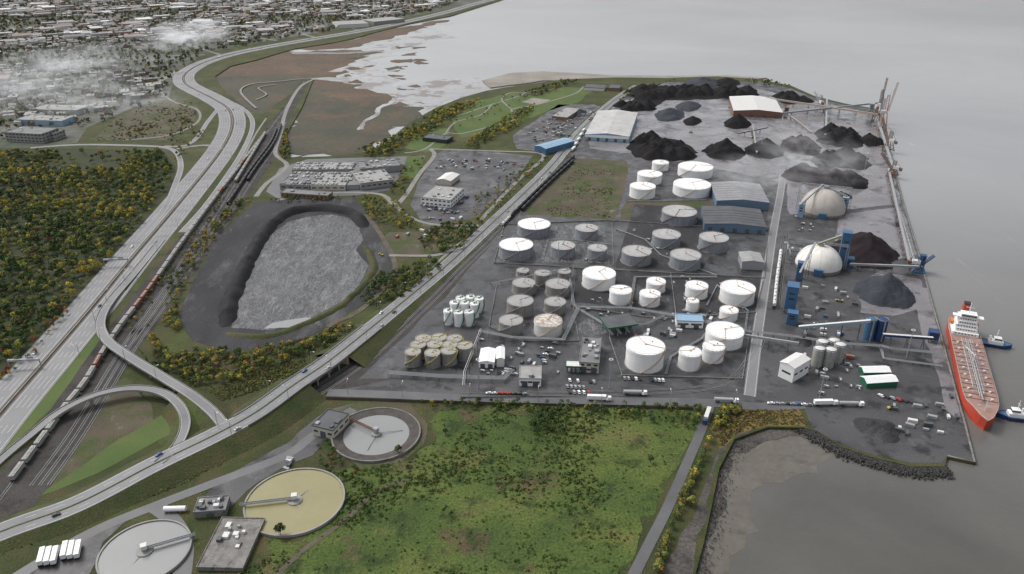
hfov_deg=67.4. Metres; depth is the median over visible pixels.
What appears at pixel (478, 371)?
light mast
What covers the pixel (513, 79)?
beach
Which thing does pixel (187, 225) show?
ramp road
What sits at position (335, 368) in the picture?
railway track
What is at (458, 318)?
storage tank
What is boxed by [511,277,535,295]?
storage tank
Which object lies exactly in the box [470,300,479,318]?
storage tank
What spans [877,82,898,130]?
ship loader
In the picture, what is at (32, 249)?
tree
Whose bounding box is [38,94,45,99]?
house
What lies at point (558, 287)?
storage tank
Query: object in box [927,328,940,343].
conveyor tower
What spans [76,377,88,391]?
hopper wagon
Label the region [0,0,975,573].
land
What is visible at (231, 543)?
filter building
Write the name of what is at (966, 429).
quay edge
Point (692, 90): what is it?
coal heap
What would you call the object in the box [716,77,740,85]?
coal heap
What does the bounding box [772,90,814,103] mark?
coal heap
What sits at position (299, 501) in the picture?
settling basin
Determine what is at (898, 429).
shipping container
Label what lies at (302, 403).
embankment
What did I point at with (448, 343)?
storage tank
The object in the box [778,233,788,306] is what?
railway track
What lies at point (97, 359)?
hopper wagon
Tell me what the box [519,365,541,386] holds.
control room
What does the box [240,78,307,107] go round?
footpath
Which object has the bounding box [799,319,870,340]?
conveyor
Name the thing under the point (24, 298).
tree
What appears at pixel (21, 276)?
tree
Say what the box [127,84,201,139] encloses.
footpath
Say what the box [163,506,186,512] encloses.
storage cylinder
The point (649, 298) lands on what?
storage tank
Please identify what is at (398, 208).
service road
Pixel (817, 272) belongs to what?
door porch
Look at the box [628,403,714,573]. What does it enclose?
track road
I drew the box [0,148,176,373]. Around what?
forest floor
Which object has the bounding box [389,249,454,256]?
service road
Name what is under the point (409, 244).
grass field
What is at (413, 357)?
storage tank
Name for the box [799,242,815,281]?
conveyor
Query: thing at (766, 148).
coal heap
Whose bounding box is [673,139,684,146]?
coal heap
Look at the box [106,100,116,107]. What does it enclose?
house
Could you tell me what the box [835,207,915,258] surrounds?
wet yard
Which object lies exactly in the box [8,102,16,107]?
house
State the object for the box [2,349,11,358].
tree
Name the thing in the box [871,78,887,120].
ship loader
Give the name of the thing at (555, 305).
storage tank
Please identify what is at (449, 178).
workshop
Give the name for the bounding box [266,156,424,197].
plant yard
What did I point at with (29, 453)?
hopper wagon
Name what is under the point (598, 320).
pipe rack
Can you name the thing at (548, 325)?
storage tank
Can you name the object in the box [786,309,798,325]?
conveyor tower
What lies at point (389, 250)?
service road
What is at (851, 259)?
conveyor tower
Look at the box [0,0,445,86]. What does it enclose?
distant city
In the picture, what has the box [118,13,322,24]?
city street
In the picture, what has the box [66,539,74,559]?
box trailer
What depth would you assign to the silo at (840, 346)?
564.71 m
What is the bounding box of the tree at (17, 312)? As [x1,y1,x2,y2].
[15,309,25,314]
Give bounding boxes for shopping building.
[332,20,368,28]
[360,17,404,24]
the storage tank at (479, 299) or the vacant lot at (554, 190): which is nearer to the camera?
the storage tank at (479, 299)
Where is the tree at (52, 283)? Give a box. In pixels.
[49,281,55,289]
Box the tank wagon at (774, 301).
[773,296,776,306]
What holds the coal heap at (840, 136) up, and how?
on the wet yard at (713, 115)
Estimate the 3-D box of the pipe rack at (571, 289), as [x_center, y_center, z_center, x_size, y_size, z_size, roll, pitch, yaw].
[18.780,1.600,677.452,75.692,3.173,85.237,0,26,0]
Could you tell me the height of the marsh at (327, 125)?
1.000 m
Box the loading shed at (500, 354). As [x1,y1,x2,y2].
[496,346,504,366]
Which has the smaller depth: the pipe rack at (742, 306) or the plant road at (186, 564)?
the plant road at (186, 564)
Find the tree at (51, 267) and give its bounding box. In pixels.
[47,264,55,269]
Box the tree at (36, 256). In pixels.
[33,254,40,259]
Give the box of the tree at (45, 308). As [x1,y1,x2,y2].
[41,306,49,311]
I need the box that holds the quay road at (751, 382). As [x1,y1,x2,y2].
[743,173,785,396]
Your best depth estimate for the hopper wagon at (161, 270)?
704.30 m
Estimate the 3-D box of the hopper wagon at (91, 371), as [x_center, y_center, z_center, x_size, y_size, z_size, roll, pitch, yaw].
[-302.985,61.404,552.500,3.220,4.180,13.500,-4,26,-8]
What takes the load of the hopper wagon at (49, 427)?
on the railway track at (7, 488)
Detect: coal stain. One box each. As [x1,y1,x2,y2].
[626,139,698,157]
[632,88,721,105]
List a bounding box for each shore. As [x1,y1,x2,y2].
[663,430,750,573]
[696,429,811,573]
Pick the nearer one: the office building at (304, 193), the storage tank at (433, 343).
the storage tank at (433, 343)
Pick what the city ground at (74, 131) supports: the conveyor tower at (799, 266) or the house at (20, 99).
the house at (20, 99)
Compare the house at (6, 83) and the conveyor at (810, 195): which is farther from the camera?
the house at (6, 83)
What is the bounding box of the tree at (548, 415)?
[543,411,552,423]
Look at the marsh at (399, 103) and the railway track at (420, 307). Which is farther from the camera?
the marsh at (399, 103)
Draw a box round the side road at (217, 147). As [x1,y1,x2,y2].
[176,145,223,148]
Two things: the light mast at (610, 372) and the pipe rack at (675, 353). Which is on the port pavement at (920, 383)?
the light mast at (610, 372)
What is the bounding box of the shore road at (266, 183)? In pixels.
[253,79,313,196]
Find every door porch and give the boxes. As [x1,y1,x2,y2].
[813,269,822,276]
[818,213,826,219]
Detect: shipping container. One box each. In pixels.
[549,353,556,357]
[820,374,828,379]
[845,354,853,358]
[895,426,903,432]
[905,422,914,427]
[907,417,917,423]
[912,403,921,408]
[922,421,933,426]
[927,414,936,419]
[935,402,943,406]
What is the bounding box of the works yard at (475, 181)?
[410,150,531,226]
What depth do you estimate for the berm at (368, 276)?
639.06 m
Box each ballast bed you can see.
[0,80,308,518]
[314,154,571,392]
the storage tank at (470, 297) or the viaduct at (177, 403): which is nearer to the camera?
the viaduct at (177, 403)
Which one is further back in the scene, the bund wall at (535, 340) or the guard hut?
the guard hut
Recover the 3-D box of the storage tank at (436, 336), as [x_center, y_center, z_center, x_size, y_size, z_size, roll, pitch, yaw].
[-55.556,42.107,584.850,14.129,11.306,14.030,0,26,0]
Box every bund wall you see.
[489,285,578,341]
[494,220,767,277]
[571,265,762,319]
[571,267,675,312]
[609,326,750,378]
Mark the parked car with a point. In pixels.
(55, 514)
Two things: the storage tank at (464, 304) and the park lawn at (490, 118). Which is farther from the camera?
the park lawn at (490, 118)
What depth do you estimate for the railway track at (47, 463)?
534.79 m
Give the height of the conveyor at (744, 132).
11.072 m
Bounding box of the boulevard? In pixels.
[0,85,636,540]
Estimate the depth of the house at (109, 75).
1545.10 m
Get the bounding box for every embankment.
[0,85,632,552]
[0,403,199,465]
[125,258,232,429]
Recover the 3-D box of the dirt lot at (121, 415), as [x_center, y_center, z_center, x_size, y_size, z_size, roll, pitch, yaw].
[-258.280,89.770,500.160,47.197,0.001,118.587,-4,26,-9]
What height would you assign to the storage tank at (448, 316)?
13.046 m
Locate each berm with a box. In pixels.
[218,203,368,327]
[225,245,378,338]
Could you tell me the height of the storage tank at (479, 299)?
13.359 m
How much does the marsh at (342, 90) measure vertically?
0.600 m
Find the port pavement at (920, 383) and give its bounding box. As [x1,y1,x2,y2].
[346,81,972,462]
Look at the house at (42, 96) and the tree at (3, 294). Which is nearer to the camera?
the tree at (3, 294)
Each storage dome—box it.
[791,239,849,276]
[796,182,852,219]
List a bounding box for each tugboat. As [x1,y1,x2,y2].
[981,330,1011,348]
[996,401,1023,421]
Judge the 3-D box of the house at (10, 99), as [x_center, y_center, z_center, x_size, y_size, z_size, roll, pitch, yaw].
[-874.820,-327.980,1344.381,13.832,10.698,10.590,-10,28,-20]
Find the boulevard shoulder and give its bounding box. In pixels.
[433,234,469,266]
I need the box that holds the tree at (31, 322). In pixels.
[27,319,37,329]
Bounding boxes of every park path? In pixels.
[405,86,583,152]
[431,89,550,121]
[445,104,491,132]
[501,92,532,108]
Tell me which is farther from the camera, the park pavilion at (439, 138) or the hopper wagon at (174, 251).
the park pavilion at (439, 138)
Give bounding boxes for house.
[0,98,6,103]
[2,81,10,85]
[2,110,14,114]
[2,113,15,121]
[7,96,16,102]
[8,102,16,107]
[10,80,18,86]
[14,120,21,126]
[16,82,31,87]
[17,97,25,101]
[23,111,36,115]
[26,101,34,106]
[29,88,37,93]
[30,72,35,78]
[38,72,44,77]
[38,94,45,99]
[45,80,53,85]
[45,94,53,99]
[46,72,52,76]
[46,85,55,89]
[55,78,62,84]
[57,93,65,97]
[72,71,80,76]
[74,85,83,90]
[74,89,81,94]
[86,94,94,100]
[88,106,95,111]
[89,74,96,78]
[94,105,108,111]
[103,91,111,96]
[106,73,112,77]
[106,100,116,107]
[119,89,128,93]
[130,93,143,99]
[154,82,161,87]
[311,408,349,438]
[478,347,495,367]
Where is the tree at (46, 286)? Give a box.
[42,284,50,291]
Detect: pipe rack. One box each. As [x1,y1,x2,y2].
[388,368,514,381]
[462,328,482,384]
[477,306,710,342]
[491,267,578,309]
[542,239,611,259]
[580,309,666,327]
[616,229,716,274]
[627,199,706,201]
[628,276,716,311]
[664,331,705,374]
[705,285,748,327]
[744,329,943,357]
[878,348,942,366]
[891,196,914,258]
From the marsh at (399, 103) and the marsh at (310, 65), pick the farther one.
the marsh at (310, 65)
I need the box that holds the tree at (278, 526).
[273,522,285,534]
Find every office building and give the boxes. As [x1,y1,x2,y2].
[15,114,75,125]
[30,104,89,114]
[280,188,332,199]
[579,336,601,372]
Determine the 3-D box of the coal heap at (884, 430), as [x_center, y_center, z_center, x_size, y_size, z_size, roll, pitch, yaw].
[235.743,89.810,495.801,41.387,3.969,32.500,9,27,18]
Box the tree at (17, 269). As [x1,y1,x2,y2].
[13,266,20,274]
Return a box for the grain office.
[778,352,810,382]
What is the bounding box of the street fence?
[326,397,692,409]
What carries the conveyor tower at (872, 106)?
on the port pavement at (920, 383)
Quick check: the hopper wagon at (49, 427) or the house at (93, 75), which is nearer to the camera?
the hopper wagon at (49, 427)
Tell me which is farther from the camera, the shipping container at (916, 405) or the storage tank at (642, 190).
the storage tank at (642, 190)
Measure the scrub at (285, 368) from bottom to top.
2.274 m
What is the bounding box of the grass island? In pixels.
[42,415,169,494]
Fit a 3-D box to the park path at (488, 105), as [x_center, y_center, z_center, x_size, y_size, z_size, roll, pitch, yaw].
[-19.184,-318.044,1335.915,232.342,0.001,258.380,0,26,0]
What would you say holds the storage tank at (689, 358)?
on the paved ground at (482, 273)
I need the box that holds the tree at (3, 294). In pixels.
[0,291,8,298]
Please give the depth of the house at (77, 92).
1406.14 m
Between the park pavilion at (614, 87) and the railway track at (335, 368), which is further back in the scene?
the park pavilion at (614, 87)
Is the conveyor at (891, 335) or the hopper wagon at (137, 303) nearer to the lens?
the conveyor at (891, 335)
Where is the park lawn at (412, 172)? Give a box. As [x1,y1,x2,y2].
[402,156,425,177]
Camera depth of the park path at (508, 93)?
1376.23 m
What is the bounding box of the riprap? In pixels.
[795,424,954,479]
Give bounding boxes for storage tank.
[404,346,422,367]
[410,339,426,359]
[415,333,431,342]
[424,347,441,368]
[426,339,442,349]
[430,332,446,341]
[440,345,457,366]
[442,339,457,348]
[443,307,453,325]
[446,333,463,342]
[449,299,458,317]
[453,309,463,327]
[456,295,465,309]
[456,340,473,361]
[460,299,469,317]
[464,308,474,326]
[466,294,474,301]
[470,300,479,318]
[474,295,484,313]
[498,237,533,260]
[498,313,523,335]
[506,293,533,317]
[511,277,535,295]
[515,267,529,277]
[517,217,550,238]
[533,313,562,337]
[534,268,551,286]
[543,296,566,314]
[544,277,570,297]
[550,240,575,258]
[557,268,571,280]
[574,223,598,240]
[581,265,615,291]
[586,243,607,260]
[608,284,632,305]
[620,244,651,266]
[624,335,665,374]
[629,181,655,199]
[636,169,661,184]
[638,288,660,307]
[645,276,665,293]
[651,160,668,171]
[651,228,680,248]
[660,204,696,226]
[668,247,700,271]
[672,177,710,198]
[676,345,701,371]
[677,161,712,179]
[684,279,707,299]
[684,297,699,312]
[697,231,728,253]
[702,339,725,364]
[703,320,743,350]
[718,279,755,307]
[718,304,738,322]
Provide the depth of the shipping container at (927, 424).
497.77 m
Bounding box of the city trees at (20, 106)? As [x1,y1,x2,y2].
[0,0,457,136]
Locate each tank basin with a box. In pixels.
[492,225,608,262]
[573,269,760,312]
[574,315,628,335]
[614,204,723,270]
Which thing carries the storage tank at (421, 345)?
on the paved ground at (482, 273)
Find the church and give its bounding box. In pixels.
[25,52,40,70]
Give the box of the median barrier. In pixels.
[0,0,487,413]
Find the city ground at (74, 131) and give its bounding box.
[0,0,481,147]
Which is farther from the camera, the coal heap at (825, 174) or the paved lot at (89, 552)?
the coal heap at (825, 174)
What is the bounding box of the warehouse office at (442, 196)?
[421,185,463,207]
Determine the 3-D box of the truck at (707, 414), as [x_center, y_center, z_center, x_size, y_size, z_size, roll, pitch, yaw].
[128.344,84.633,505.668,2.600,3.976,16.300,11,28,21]
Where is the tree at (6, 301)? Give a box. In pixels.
[1,299,10,305]
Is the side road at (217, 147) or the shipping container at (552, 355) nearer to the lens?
the shipping container at (552, 355)
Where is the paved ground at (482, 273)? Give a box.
[359,215,767,392]
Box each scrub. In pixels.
[1,381,326,554]
[98,97,195,139]
[137,345,324,400]
[237,404,694,573]
[546,165,613,216]
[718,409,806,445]
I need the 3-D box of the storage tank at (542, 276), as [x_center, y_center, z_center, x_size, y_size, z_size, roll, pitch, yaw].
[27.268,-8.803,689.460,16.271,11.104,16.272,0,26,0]
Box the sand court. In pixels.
[522,98,548,104]
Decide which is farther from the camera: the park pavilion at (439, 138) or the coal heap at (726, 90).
the coal heap at (726, 90)
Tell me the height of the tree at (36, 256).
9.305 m
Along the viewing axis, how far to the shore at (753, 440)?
468.73 m
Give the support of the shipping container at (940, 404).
on the port pavement at (920, 383)
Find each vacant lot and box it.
[523,158,627,219]
[619,199,713,219]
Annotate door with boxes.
[206,513,213,517]
[320,431,325,437]
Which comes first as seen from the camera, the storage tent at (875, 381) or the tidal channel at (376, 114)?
the storage tent at (875, 381)
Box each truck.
[587,394,610,400]
[623,390,646,395]
[702,406,711,423]
[714,397,738,403]
[813,399,838,405]
[839,401,864,406]
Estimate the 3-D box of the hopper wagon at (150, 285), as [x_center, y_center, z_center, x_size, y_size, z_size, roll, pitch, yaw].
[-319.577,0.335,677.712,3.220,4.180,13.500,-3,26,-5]
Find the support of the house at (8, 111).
on the city ground at (74, 131)
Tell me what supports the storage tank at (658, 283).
on the paved ground at (482, 273)
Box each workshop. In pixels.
[436,172,459,185]
[789,245,805,255]
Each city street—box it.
[5,71,177,122]
[10,28,164,96]
[11,68,103,103]
[29,54,204,72]
[87,13,220,54]
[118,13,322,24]
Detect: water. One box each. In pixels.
[301,0,1023,573]
[706,436,839,573]
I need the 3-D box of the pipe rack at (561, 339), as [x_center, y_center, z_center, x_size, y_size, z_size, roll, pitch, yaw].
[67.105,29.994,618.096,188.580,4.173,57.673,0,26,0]
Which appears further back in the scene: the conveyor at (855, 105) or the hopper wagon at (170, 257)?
the conveyor at (855, 105)
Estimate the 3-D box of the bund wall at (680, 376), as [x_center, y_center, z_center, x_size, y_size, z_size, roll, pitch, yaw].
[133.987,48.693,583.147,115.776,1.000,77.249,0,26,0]
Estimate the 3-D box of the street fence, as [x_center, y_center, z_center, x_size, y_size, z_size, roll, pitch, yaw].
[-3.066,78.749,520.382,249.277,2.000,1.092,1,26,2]
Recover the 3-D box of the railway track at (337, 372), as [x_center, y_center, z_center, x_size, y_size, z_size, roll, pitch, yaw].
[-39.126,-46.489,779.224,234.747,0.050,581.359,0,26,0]
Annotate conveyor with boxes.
[737,127,767,133]
[744,334,798,351]
[752,124,757,153]
[762,96,881,119]
[783,102,878,115]
[788,114,811,132]
[799,184,822,211]
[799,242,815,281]
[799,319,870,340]
[817,235,841,244]
[823,184,847,196]
[824,99,827,134]
[850,263,919,273]
[878,122,893,169]
[882,333,933,351]
[887,168,909,260]
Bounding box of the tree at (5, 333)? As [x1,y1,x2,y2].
[2,331,10,337]
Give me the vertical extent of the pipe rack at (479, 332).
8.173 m
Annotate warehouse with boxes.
[585,110,637,142]
[701,206,766,233]
[710,181,769,209]
[729,95,782,117]
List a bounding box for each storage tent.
[858,366,891,375]
[860,374,898,387]
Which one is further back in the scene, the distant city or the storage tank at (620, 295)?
the distant city
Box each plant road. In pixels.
[13,407,356,573]
[147,501,193,573]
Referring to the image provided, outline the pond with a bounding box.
[264,317,310,328]
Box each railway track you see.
[0,81,304,500]
[29,122,279,485]
[38,126,281,484]
[46,122,285,484]
[93,132,263,391]
[101,133,266,389]
[310,158,565,385]
[313,159,567,388]
[316,164,566,391]
[320,159,575,394]
[461,340,757,394]
[463,340,764,398]
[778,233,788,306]
[780,232,784,249]
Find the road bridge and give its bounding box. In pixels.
[233,324,380,425]
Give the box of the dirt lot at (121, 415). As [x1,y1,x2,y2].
[50,378,152,486]
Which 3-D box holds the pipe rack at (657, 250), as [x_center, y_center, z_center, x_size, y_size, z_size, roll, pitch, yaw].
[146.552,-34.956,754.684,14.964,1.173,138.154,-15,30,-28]
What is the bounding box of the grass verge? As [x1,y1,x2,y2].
[0,333,99,453]
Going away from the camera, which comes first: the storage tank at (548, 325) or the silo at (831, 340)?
the silo at (831, 340)
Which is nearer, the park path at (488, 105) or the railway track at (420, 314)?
the railway track at (420, 314)
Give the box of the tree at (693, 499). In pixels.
[686,495,696,506]
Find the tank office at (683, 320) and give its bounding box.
[675,313,703,327]
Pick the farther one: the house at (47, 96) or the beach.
the beach
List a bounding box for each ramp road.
[31,144,183,239]
[163,109,219,146]
[179,99,254,231]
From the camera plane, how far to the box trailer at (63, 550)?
396.39 m
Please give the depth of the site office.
1249.66 m
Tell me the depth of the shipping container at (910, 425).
497.13 m
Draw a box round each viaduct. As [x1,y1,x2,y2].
[0,385,190,464]
[95,240,230,428]
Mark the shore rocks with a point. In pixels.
(698, 567)
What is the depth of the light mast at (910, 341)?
569.11 m
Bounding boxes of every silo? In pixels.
[811,344,825,367]
[816,338,828,346]
[822,345,836,368]
[828,337,839,345]
[834,341,845,363]
[862,316,877,340]
[873,316,888,341]
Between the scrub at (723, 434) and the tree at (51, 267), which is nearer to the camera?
the scrub at (723, 434)
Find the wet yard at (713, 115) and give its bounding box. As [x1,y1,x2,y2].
[588,89,900,214]
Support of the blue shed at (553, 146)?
on the works yard at (523, 138)
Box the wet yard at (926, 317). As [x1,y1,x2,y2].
[917,288,962,423]
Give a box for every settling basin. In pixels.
[95,519,194,573]
[239,468,344,537]
[331,407,420,462]
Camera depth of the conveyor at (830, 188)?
839.31 m
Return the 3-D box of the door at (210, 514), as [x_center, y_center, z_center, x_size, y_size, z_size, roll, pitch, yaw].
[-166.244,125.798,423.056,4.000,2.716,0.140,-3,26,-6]
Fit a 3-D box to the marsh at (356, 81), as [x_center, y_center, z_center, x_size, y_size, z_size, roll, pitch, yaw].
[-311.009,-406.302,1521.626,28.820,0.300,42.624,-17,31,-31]
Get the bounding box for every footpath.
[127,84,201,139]
[239,118,266,162]
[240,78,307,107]
[275,478,408,573]
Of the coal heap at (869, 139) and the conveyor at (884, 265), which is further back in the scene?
the coal heap at (869, 139)
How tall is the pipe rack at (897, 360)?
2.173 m
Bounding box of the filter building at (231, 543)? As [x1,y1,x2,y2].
[196,517,264,571]
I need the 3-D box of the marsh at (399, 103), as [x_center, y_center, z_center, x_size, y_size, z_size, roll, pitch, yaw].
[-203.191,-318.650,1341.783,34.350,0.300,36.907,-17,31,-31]
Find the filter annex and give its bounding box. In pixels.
[193,495,230,517]
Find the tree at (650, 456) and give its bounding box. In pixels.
[648,454,653,462]
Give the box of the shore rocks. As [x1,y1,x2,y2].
[697,441,755,573]
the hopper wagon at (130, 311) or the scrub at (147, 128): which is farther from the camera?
the scrub at (147, 128)
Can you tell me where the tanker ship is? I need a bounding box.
[946,301,998,430]
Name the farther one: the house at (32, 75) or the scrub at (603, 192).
the house at (32, 75)
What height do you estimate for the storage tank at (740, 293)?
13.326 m
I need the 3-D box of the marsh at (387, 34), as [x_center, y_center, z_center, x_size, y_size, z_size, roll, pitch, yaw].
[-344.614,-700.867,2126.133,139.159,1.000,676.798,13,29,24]
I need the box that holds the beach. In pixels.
[482,71,766,87]
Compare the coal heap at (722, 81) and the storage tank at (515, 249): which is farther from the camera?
the coal heap at (722, 81)
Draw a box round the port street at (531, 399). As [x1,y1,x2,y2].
[326,389,806,409]
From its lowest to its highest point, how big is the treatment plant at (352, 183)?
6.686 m
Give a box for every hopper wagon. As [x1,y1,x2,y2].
[8,461,24,480]
[21,445,37,463]
[33,430,48,447]
[45,417,58,431]
[65,389,79,401]
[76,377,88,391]
[85,365,95,379]
[92,354,102,367]
[98,345,107,356]
[112,324,121,336]
[118,315,128,326]
[125,306,135,317]
[132,298,141,308]
[139,290,147,300]
[145,282,153,290]
[151,275,158,284]
[156,268,163,276]
[161,261,168,269]
[166,254,173,263]
[170,248,177,255]
[175,242,182,250]
[180,236,186,243]
[184,230,190,237]
[188,225,194,232]
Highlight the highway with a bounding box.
[0,0,493,452]
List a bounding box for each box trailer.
[36,546,45,566]
[42,545,51,566]
[49,545,59,565]
[59,540,68,560]
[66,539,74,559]
[73,539,81,559]
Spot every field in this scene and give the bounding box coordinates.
[256,405,699,573]
[384,226,465,256]
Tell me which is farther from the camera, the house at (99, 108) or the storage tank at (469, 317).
the house at (99, 108)
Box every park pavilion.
[422,133,452,143]
[584,84,606,90]
[608,84,620,90]
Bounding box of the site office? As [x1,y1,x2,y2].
[552,107,580,120]
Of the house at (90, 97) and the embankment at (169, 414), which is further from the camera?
the house at (90, 97)
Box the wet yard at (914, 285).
[854,271,923,315]
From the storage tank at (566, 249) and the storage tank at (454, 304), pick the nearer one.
the storage tank at (454, 304)
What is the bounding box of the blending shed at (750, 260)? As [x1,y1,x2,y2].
[738,251,763,269]
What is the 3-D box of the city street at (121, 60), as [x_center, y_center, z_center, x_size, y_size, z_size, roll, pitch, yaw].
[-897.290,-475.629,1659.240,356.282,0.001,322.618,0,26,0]
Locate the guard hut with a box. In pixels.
[788,239,801,249]
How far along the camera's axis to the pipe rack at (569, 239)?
776.80 m
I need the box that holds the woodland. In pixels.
[0,78,790,572]
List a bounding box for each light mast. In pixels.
[476,358,479,388]
[609,358,612,388]
[819,368,827,398]
[906,329,915,357]
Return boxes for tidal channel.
[290,50,383,53]
[357,102,394,129]
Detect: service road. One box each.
[277,149,436,203]
[326,214,397,326]
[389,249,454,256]
[394,204,478,225]
[430,148,545,219]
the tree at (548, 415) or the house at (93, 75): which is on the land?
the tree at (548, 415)
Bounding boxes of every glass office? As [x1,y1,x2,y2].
[4,126,58,142]
[49,129,65,140]
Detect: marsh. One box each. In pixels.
[216,50,380,77]
[216,74,308,113]
[287,93,423,156]
[294,20,449,49]
[308,79,391,106]
[343,67,362,69]
[349,79,365,82]
[385,66,400,69]
[391,59,412,62]
[392,101,407,106]
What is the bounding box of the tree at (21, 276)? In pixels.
[17,274,24,281]
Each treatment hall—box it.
[352,169,392,189]
[357,158,404,171]
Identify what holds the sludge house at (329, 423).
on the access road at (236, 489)
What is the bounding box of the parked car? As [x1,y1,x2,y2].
[51,512,60,516]
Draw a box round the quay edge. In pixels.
[878,109,975,462]
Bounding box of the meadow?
[90,97,197,140]
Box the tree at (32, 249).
[29,246,36,252]
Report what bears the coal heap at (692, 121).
on the wet yard at (713, 115)
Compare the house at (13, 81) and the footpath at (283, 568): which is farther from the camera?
the house at (13, 81)
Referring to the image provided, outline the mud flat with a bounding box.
[291,22,514,156]
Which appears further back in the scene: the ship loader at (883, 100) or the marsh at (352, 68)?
the marsh at (352, 68)
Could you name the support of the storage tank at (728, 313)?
on the paved ground at (482, 273)
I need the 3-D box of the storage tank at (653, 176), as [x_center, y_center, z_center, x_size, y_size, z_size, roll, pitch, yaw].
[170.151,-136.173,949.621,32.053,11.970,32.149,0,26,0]
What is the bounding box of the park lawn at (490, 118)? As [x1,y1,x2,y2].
[452,87,590,137]
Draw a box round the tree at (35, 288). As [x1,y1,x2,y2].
[31,285,39,293]
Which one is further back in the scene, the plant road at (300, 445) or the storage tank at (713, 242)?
the storage tank at (713, 242)
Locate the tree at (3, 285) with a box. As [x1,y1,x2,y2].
[0,282,7,290]
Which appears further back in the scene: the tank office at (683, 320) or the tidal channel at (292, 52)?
the tidal channel at (292, 52)
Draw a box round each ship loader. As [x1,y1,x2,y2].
[814,91,823,108]
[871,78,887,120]
[873,90,885,126]
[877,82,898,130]
[880,152,902,177]
[881,117,897,150]
[907,254,934,273]
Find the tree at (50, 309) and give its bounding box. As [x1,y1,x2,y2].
[47,307,55,316]
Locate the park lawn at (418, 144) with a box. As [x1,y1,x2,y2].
[405,128,449,152]
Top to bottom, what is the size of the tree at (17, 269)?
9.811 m
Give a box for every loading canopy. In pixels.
[566,361,580,372]
[599,313,637,335]
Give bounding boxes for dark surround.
[329,401,427,467]
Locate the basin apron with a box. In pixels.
[178,198,392,351]
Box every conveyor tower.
[784,281,799,311]
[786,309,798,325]
[795,260,803,279]
[797,202,804,217]
[839,230,852,264]
[842,256,854,268]
[843,196,848,209]
[868,103,874,114]
[918,254,926,269]
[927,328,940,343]
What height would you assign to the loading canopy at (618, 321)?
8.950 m
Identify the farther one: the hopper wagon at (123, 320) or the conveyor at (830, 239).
the conveyor at (830, 239)
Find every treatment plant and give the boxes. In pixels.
[279,171,321,189]
[292,162,354,172]
[310,172,351,190]
[346,164,359,189]
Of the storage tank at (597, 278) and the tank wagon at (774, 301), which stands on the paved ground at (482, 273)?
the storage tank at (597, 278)
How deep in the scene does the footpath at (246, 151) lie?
1120.73 m
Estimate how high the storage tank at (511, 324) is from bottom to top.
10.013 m
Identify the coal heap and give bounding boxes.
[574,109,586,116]
[612,99,656,111]
[628,83,677,99]
[632,130,661,143]
[634,138,696,160]
[654,108,684,121]
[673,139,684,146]
[675,83,714,97]
[675,101,701,111]
[683,116,701,125]
[684,77,717,88]
[701,138,745,160]
[714,83,759,97]
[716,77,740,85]
[724,113,750,128]
[744,138,784,158]
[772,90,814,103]
[780,134,821,155]
[781,162,841,186]
[794,336,811,346]
[810,150,836,167]
[813,122,863,147]
[830,144,871,169]
[831,232,899,269]
[838,169,868,188]
[853,272,915,308]
[853,417,899,442]
[861,132,883,146]
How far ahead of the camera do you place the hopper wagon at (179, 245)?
759.84 m
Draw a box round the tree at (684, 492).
[678,488,688,497]
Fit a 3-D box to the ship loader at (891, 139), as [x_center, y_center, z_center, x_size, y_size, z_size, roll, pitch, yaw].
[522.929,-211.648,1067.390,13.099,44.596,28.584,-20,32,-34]
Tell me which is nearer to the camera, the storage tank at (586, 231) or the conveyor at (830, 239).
the conveyor at (830, 239)
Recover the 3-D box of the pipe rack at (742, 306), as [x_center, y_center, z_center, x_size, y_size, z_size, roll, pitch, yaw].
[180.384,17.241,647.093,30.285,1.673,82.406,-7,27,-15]
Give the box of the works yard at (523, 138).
[513,104,599,150]
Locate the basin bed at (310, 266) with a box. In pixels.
[232,214,368,329]
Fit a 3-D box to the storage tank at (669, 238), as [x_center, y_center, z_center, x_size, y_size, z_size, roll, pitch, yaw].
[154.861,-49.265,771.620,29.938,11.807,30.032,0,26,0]
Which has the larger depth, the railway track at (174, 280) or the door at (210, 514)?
the railway track at (174, 280)
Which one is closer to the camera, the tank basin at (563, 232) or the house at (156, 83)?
the tank basin at (563, 232)
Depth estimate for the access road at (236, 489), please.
461.62 m
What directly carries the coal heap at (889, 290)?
on the port pavement at (920, 383)
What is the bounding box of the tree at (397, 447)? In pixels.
[394,444,401,451]
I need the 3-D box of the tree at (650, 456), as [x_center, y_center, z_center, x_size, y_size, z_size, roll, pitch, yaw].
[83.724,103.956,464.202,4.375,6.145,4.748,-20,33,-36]
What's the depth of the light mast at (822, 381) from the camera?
520.72 m
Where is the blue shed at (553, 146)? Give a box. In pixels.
[534,138,573,154]
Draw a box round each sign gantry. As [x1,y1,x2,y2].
[7,357,41,368]
[103,257,128,266]
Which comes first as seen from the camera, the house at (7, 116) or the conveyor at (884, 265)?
the conveyor at (884, 265)
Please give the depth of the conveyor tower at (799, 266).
694.72 m
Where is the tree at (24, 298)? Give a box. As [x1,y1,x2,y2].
[19,296,27,300]
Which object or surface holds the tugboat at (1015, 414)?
on the water at (955, 112)
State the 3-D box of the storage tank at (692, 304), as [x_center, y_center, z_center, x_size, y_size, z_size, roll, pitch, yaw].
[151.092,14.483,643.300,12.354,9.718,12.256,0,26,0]
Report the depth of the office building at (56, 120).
1203.41 m

